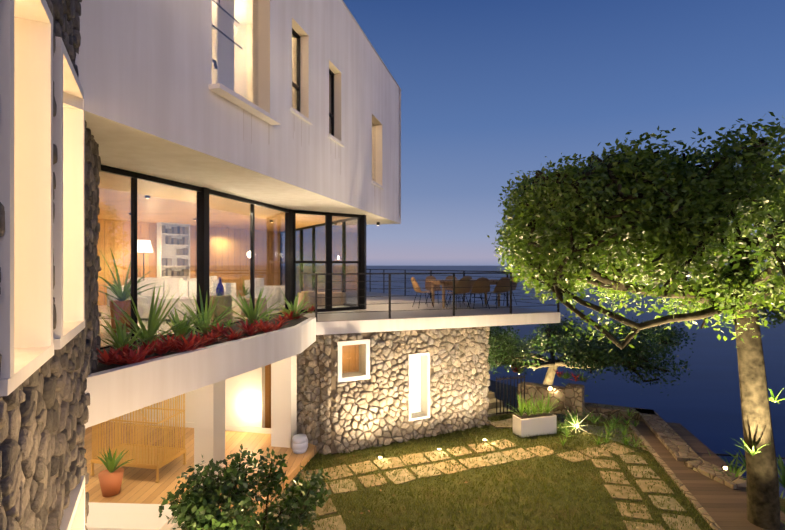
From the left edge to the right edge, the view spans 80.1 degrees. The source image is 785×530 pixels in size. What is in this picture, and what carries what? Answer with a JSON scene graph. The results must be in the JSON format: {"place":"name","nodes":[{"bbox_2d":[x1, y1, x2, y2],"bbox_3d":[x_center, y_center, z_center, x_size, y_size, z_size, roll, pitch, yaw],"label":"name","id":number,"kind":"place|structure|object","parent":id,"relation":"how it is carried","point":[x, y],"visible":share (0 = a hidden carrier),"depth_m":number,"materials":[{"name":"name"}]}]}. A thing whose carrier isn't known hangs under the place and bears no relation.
{"place":"outdoors","nodes":[
{"label":"outdoors","id":0,"kind":"place"},
{"bbox_2d":[0,0,84,529],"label":"stone wing window frames","id":1,"kind":"structure","parent":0,"point":[34,237],"depth_m":2.77,"materials":[{"name":"white paint"}]},
{"bbox_2d":[0,0,100,529],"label":"stone wall","id":2,"kind":"structure","parent":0,"point":[43,460],"depth_m":3.12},
{"bbox_2d":[85,502,183,529],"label":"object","id":3,"kind":"object","parent":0,"point":[116,516],"visible":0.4,"depth_m":6.52,"materials":[{"name":"white fabric"}]},
{"bbox_2d":[137,240,152,252],"bbox_3d":[-5.635,-0.426,10.573,0.390,0.280,0.400,0,0,1],"label":"lamp shade","id":4,"kind":"object","parent":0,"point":[148,246],"depth_m":10.46,"materials":[{"name":"white fabric"}]},
{"bbox_2d":[157,223,189,278],"bbox_3d":[-7.079,-0.306,15.109,0.260,2.100,0.980,0,0,36],"label":"bookshelf","id":5,"kind":"object","parent":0,"point":[170,246],"depth_m":15.05,"materials":[{"name":"white wood"}]},
{"bbox_2d":[162,225,188,275],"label":"books","id":6,"kind":"object","parent":5,"relation":"in","point":[178,260],"depth_m":15.19,"materials":[{"name":"paper"}]},
{"bbox_2d":[91,313,307,373],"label":"planter soil","id":7,"kind":"structure","parent":0,"point":[103,367],"depth_m":7.40,"materials":[{"name":"red"}]},
{"bbox_2d":[96,304,314,364],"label":"red plants","id":8,"kind":"object","parent":7,"relation":"on","point":[126,355],"visible":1,"depth_m":6.07,"materials":[{"name":"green plant"}]},
{"bbox_2d":[100,285,315,352],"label":"agave plants","id":9,"kind":"object","parent":7,"relation":"on","point":[144,335],"visible":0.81,"depth_m":7.11,"materials":[{"name":"green plant"}]},
{"bbox_2d":[216,0,233,90],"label":"bathroom curtain","id":10,"kind":"object","parent":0,"point":[218,47],"depth_m":7.03,"materials":[{"name":"white fabric"}]},
{"bbox_2d":[75,0,400,216],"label":"exterior wall","id":11,"kind":"structure","parent":0,"point":[152,57],"depth_m":7.34,"materials":[{"name":"white paint"}]},
{"bbox_2d":[212,0,375,180],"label":"window glass","id":12,"kind":"object","parent":11,"relation":"in","point":[253,42],"visible":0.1,"depth_m":6.77,"materials":[{"name":"glass"}]},
{"bbox_2d":[209,83,384,189],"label":"box window sills","id":13,"kind":"structure","parent":11,"relation":"attached to","point":[223,91],"depth_m":6.51,"materials":[{"name":"white stone"}]},
{"bbox_2d":[243,110,374,195],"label":"water stains","id":14,"kind":"object","parent":11,"relation":"attached to","point":[293,137],"visible":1,"depth_m":7.93,"materials":[{"name":"grey paint"}]},
{"bbox_2d":[292,28,333,135],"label":"box window frames","id":15,"kind":"structure","parent":11,"relation":"in","point":[294,85],"depth_m":8.52,"materials":[{"name":"black metal"}]},
{"bbox_2d":[341,0,401,90],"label":"roof edge","id":16,"kind":"object","parent":11,"relation":"on","point":[369,42],"visible":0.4,"depth_m":11.85,"materials":[{"name":"grey paint"}]},
{"bbox_2d":[212,24,293,107],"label":"box interior walls","id":17,"kind":"structure","parent":0,"point":[240,80],"depth_m":9.26,"materials":[{"name":"white paint"}]},
{"bbox_2d":[265,345,358,427],"bbox_3d":[-0.767,2.744,12.306,5.128,2.500,0.100,0,0,-27],"label":"wall paneling","id":18,"kind":"object","parent":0,"point":[268,394],"depth_m":11.17,"materials":[{"name":"brown wood"}]},
{"bbox_2d":[411,356,420,412],"bbox_3d":[0.462,2.806,11.111,0.568,1.538,0.010,0,0,-27],"label":"window blind","id":19,"kind":"object","parent":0,"point":[413,383],"depth_m":11.16,"materials":[{"name":"white fabric"}]},
{"bbox_2d":[248,410,784,529],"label":"lawn ground","id":20,"kind":"structure","parent":0,"point":[531,522],"depth_m":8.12,"materials":[{"name":"green plant"}]},
{"bbox_2d":[23,367,77,514],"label":"stone wing wall","id":21,"kind":"structure","parent":20,"relation":"on","point":[75,444],"depth_m":3.09,"materials":[{"name":"stone"}]},
{"bbox_2d":[84,421,316,521],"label":"wooden floor","id":22,"kind":"structure","parent":20,"relation":"on","point":[140,486],"depth_m":8.99,"materials":[{"name":"brown wood"}]},
{"bbox_2d":[98,467,123,496],"bbox_3d":[-4.729,3.664,7.848,0.370,0.360,0.380,0,0,1],"label":"plant pot","id":23,"kind":"object","parent":22,"relation":"on","point":[110,484],"visible":0.95,"depth_m":7.73,"materials":[{"name":"brown ceramic"}]},
{"bbox_2d":[97,447,132,472],"bbox_3d":[-4.718,3.272,7.939,0.567,0.473,0.509,0,0,44],"label":"potted plant","id":24,"kind":"object","parent":23,"relation":"on","point":[110,463],"visible":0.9,"depth_m":7.85,"materials":[{"name":"green plant"}]},
{"bbox_2d":[90,393,185,482],"bbox_3d":[-4.731,2.799,8.733,1.415,2.088,0.815,0,0,12],"label":"bench","id":25,"kind":"object","parent":22,"relation":"on","point":[148,456],"visible":0.52,"depth_m":8.50,"materials":[{"name":"brown wood"}]},
{"bbox_2d":[111,355,296,484],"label":"veranda walls and columns","id":26,"kind":"structure","parent":22,"relation":"on","point":[214,412],"depth_m":9.88,"materials":[{"name":"white paint"}]},
{"bbox_2d":[84,322,315,427],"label":"slab planter fascia","id":27,"kind":"structure","parent":26,"relation":"on","point":[112,399],"depth_m":5.77,"materials":[{"name":"white paint"}]},
{"bbox_2d":[86,317,315,386],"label":"planter kerb","id":28,"kind":"structure","parent":27,"relation":"on","point":[117,373],"depth_m":5.80,"materials":[{"name":"white paint"}]},
{"bbox_2d":[98,296,349,346],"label":"living room floor","id":29,"kind":"structure","parent":27,"relation":"on","point":[107,312],"depth_m":9.76,"materials":[{"name":"brown wood"}]},
{"bbox_2d":[110,300,130,332],"bbox_3d":[-4.777,0.904,8.260,0.390,0.550,0.400,0,0,1],"label":"plant pot","id":30,"kind":"object","parent":29,"relation":"on","point":[114,308],"depth_m":8.11,"materials":[{"name":"ceramic"}]},
{"bbox_2d":[98,250,247,300],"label":"living room plants","id":31,"kind":"object","parent":30,"relation":"in","point":[119,286],"depth_m":8.20,"materials":[{"name":"green plant"}]},
{"bbox_2d":[99,307,240,321],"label":"interior floor","id":32,"kind":"structure","parent":29,"relation":"on","point":[236,308],"depth_m":10.37,"materials":[{"name":"brown wood"}]},
{"bbox_2d":[96,219,279,305],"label":"timber wall","id":33,"kind":"structure","parent":29,"relation":"on","point":[230,270],"depth_m":16.04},
{"bbox_2d":[63,0,400,224],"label":"soffit","id":34,"kind":"structure","parent":33,"relation":"on","point":[128,138],"depth_m":6.36,"materials":[{"name":"white paint"}]},
{"bbox_2d":[98,171,350,231],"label":"timber ceiling","id":35,"kind":"structure","parent":34,"relation":"attached to","point":[218,217],"depth_m":11.30,"materials":[{"name":"brown wood"}]},
{"bbox_2d":[212,0,242,68],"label":"bathroom tap and rails","id":36,"kind":"object","parent":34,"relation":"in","point":[222,33],"depth_m":6.75,"materials":[{"name":"metal"}]},
{"bbox_2d":[107,276,284,319],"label":"living room sofas","id":37,"kind":"object","parent":29,"relation":"on","point":[161,294],"depth_m":10.29,"materials":[{"name":"beige fabric"}]},
{"bbox_2d":[100,165,365,348],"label":"glass frames","id":38,"kind":"structure","parent":29,"relation":"on","point":[203,214],"depth_m":10.55,"materials":[{"name":"black metal"}]},
{"bbox_2d":[97,171,357,346],"bbox_3d":[-2.739,-0.081,11.741,3.856,2.550,14.533,0,0,1],"label":"window glass","id":39,"kind":"object","parent":38,"relation":"in","point":[283,244],"visible":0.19,"depth_m":8.39,"materials":[{"name":"clear glass"}]},
{"bbox_2d":[209,291,345,323],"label":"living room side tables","id":40,"kind":"object","parent":29,"relation":"on","point":[337,302],"depth_m":12.04,"materials":[{"name":"brown wood"}]},
{"bbox_2d":[216,277,224,295],"bbox_3d":[-3.522,0.439,9.541,0.170,0.370,0.170,0,0,1],"label":"blue vase","id":41,"kind":"object","parent":40,"relation":"on","point":[222,290],"depth_m":9.50,"materials":[{"name":"blue ceramic"}]},
{"bbox_2d":[291,434,307,453],"bbox_3d":[-1.912,3.684,9.624,0.340,0.320,0.340,0,0,1],"label":"ceramic stool","id":42,"kind":"object","parent":22,"relation":"on","point":[299,443],"visible":1,"depth_m":9.50,"materials":[{"name":"white ceramic"}]},
{"bbox_2d":[158,444,331,529],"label":"shrub","id":43,"kind":"object","parent":20,"relation":"on","point":[204,510],"depth_m":5.30,"materials":[{"name":"green plant"}]},
{"bbox_2d":[297,327,487,453],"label":"stone wall","id":44,"kind":"structure","parent":20,"relation":"on","point":[333,357],"depth_m":10.28,"materials":[{"name":"grey stone"}]},
{"bbox_2d":[337,339,429,420],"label":"storey window frames","id":45,"kind":"structure","parent":44,"relation":"in","point":[340,344],"depth_m":10.21,"materials":[{"name":"white paint"}]},
{"bbox_2d":[342,344,421,413],"bbox_3d":[-0.250,2.619,10.664,2.143,1.812,0.012,0,0,-27],"label":"window glass","id":46,"kind":"object","parent":45,"relation":"in","point":[417,401],"visible":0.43,"depth_m":11.03,"materials":[{"name":"glass"}]},
{"bbox_2d":[297,326,490,454],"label":"storey rubble stones","id":47,"kind":"object","parent":44,"relation":"attached to","point":[382,401],"visible":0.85,"depth_m":10.45,"materials":[{"name":"beige stone"}]},
{"bbox_2d":[316,312,559,334],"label":"terrace slab","id":48,"kind":"structure","parent":44,"relation":"on","point":[356,326],"depth_m":10.71,"materials":[{"name":"white concrete"}]},
{"bbox_2d":[296,290,556,321],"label":"terrace floor tiles","id":49,"kind":"object","parent":48,"relation":"on","point":[376,304],"visible":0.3,"depth_m":12.25,"materials":[{"name":"grey tile"}]},
{"bbox_2d":[301,269,558,321],"bbox_3d":[-1.257,0.712,15.266,6.129,1.065,11.385,0,0,-30],"label":"terrace railing","id":50,"kind":"object","parent":49,"relation":"on","point":[453,280],"visible":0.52,"depth_m":10.93,"materials":[{"name":"black metal"}]},
{"bbox_2d":[426,279,499,307],"bbox_3d":[2.134,0.814,13.582,2.100,0.760,0.950,0,0,-19],"label":"outdoor table","id":51,"kind":"object","parent":49,"relation":"on","point":[472,282],"visible":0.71,"depth_m":13.34,"materials":[{"name":"brown wood"}]},
{"bbox_2d":[411,276,516,293],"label":"outdoor chairs","id":52,"kind":"object","parent":49,"relation":"on","point":[481,285],"visible":0.81,"depth_m":12.83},
{"bbox_2d":[412,290,516,308],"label":"chair legs","id":53,"kind":"object","parent":49,"relation":"on","point":[481,297],"visible":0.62,"depth_m":13.14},
{"bbox_2d":[269,439,700,529],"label":"stepping stones","id":54,"kind":"object","parent":20,"relation":"on","point":[672,501],"visible":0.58,"depth_m":8.91,"materials":[{"name":"beige stone"}]},
{"bbox_2d":[349,453,621,513],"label":"garden fallen leaves","id":55,"kind":"object","parent":20,"relation":"on","point":[413,474],"visible":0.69,"depth_m":8.14,"materials":[{"name":"brown plant"}]},
{"bbox_2d":[488,391,512,428],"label":"steps","id":56,"kind":"structure","parent":20,"relation":"on","point":[492,408],"depth_m":12.47,"materials":[{"name":"stone"}]},
{"bbox_2d":[496,374,524,414],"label":"garden gate","id":57,"kind":"structure","parent":20,"relation":"on","point":[510,378],"depth_m":12.41,"materials":[{"name":"black metal"}]},
{"bbox_2d":[513,414,556,437],"bbox_3d":[3.379,3.784,11.099,0.962,0.420,0.360,0,0,-17],"label":"planter","id":58,"kind":"object","parent":20,"relation":"on","point":[531,427],"visible":0.86,"depth_m":10.93,"materials":[{"name":"white concrete"}]},
{"bbox_2d":[515,411,553,418],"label":"soil","id":59,"kind":"structure","parent":58,"relation":"on","point":[524,416],"depth_m":11.05,"materials":[{"name":"brown soil"}]},
{"bbox_2d":[577,424,631,445],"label":"garden lower terrace paving","id":60,"kind":"structure","parent":20,"relation":"on","point":[598,428],"depth_m":12.26,"materials":[{"name":"tile"}]},
{"bbox_2d":[518,381,746,529],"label":"garden stone retaining walls","id":61,"kind":"structure","parent":20,"relation":"on","point":[571,398],"depth_m":11.57,"materials":[{"name":"stone"}]},
{"bbox_2d":[508,364,784,523],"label":"plants","id":62,"kind":"object","parent":20,"relation":"on","point":[738,470],"visible":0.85,"depth_m":10.97,"materials":[{"name":"green plant"}]},
{"bbox_2d":[628,420,784,529],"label":"wooden walkway","id":63,"kind":"structure","parent":20,"relation":"on","point":[724,506],"depth_m":8.34,"materials":[{"name":"brown wood"}]},
{"bbox_2d":[507,140,784,529],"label":"tree trunk and limbs","id":64,"kind":"object","parent":63,"relation":"on","point":[763,502],"visible":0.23,"depth_m":7.04,"materials":[{"name":"brown plant"}]},
{"bbox_2d":[487,112,784,351],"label":"tree leaves","id":65,"kind":"object","parent":64,"relation":"attached to","point":[716,254],"visible":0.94,"depth_m":5.71,"materials":[{"name":"green plant"}]},
{"bbox_2d":[697,452,784,458],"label":"glass balustrade rail","id":66,"kind":"object","parent":63,"relation":"on","point":[733,454],"visible":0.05,"depth_m":9.77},
{"bbox_2d":[488,380,574,427],"bbox_3d":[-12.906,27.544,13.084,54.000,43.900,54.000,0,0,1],"label":"fence","id":67,"kind":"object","parent":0,"point":[492,387],"depth_m":20.16,"materials":[{"name":"black metal"}]},
{"bbox_2d":[488,328,674,423],"bbox_3d":[5.643,4.397,15.826,6.951,4.430,6.726,0,0,28],"label":"slope tree trunk and limbs","id":68,"kind":"object","parent":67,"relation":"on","point":[551,363],"visible":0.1,"depth_m":15.60,"materials":[{"name":"brown plant"}]},
{"bbox_2d":[488,313,695,394],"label":"tree leaves","id":69,"kind":"object","parent":68,"relation":"on","point":[580,348],"visible":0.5,"depth_m":13.40,"materials":[{"name":"green plant"}]},
{"bbox_2d":[282,266,784,497],"bbox_3d":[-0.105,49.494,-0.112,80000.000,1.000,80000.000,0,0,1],"label":"sea water","id":70,"kind":"structure","parent":0,"point":[702,403],"depth_m":214.68,"materials":[{"name":"blue liquid"}]},
{"bbox_2d":[282,0,784,265],"label":"sky","id":71,"kind":"structure","parent":0,"point":[491,89],"materials":[{"name":"blue"}]},
{"bbox_2d":[511,366,582,380],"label":"flowers","id":72,"kind":"object","parent":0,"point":[556,373],"visible":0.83,"depth_m":13.05,"materials":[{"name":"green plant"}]},
{"bbox_2d":[717,455,784,495],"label":"shrub","id":73,"kind":"object","parent":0,"point":[745,473],"depth_m":9.74,"materials":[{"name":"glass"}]}
]}

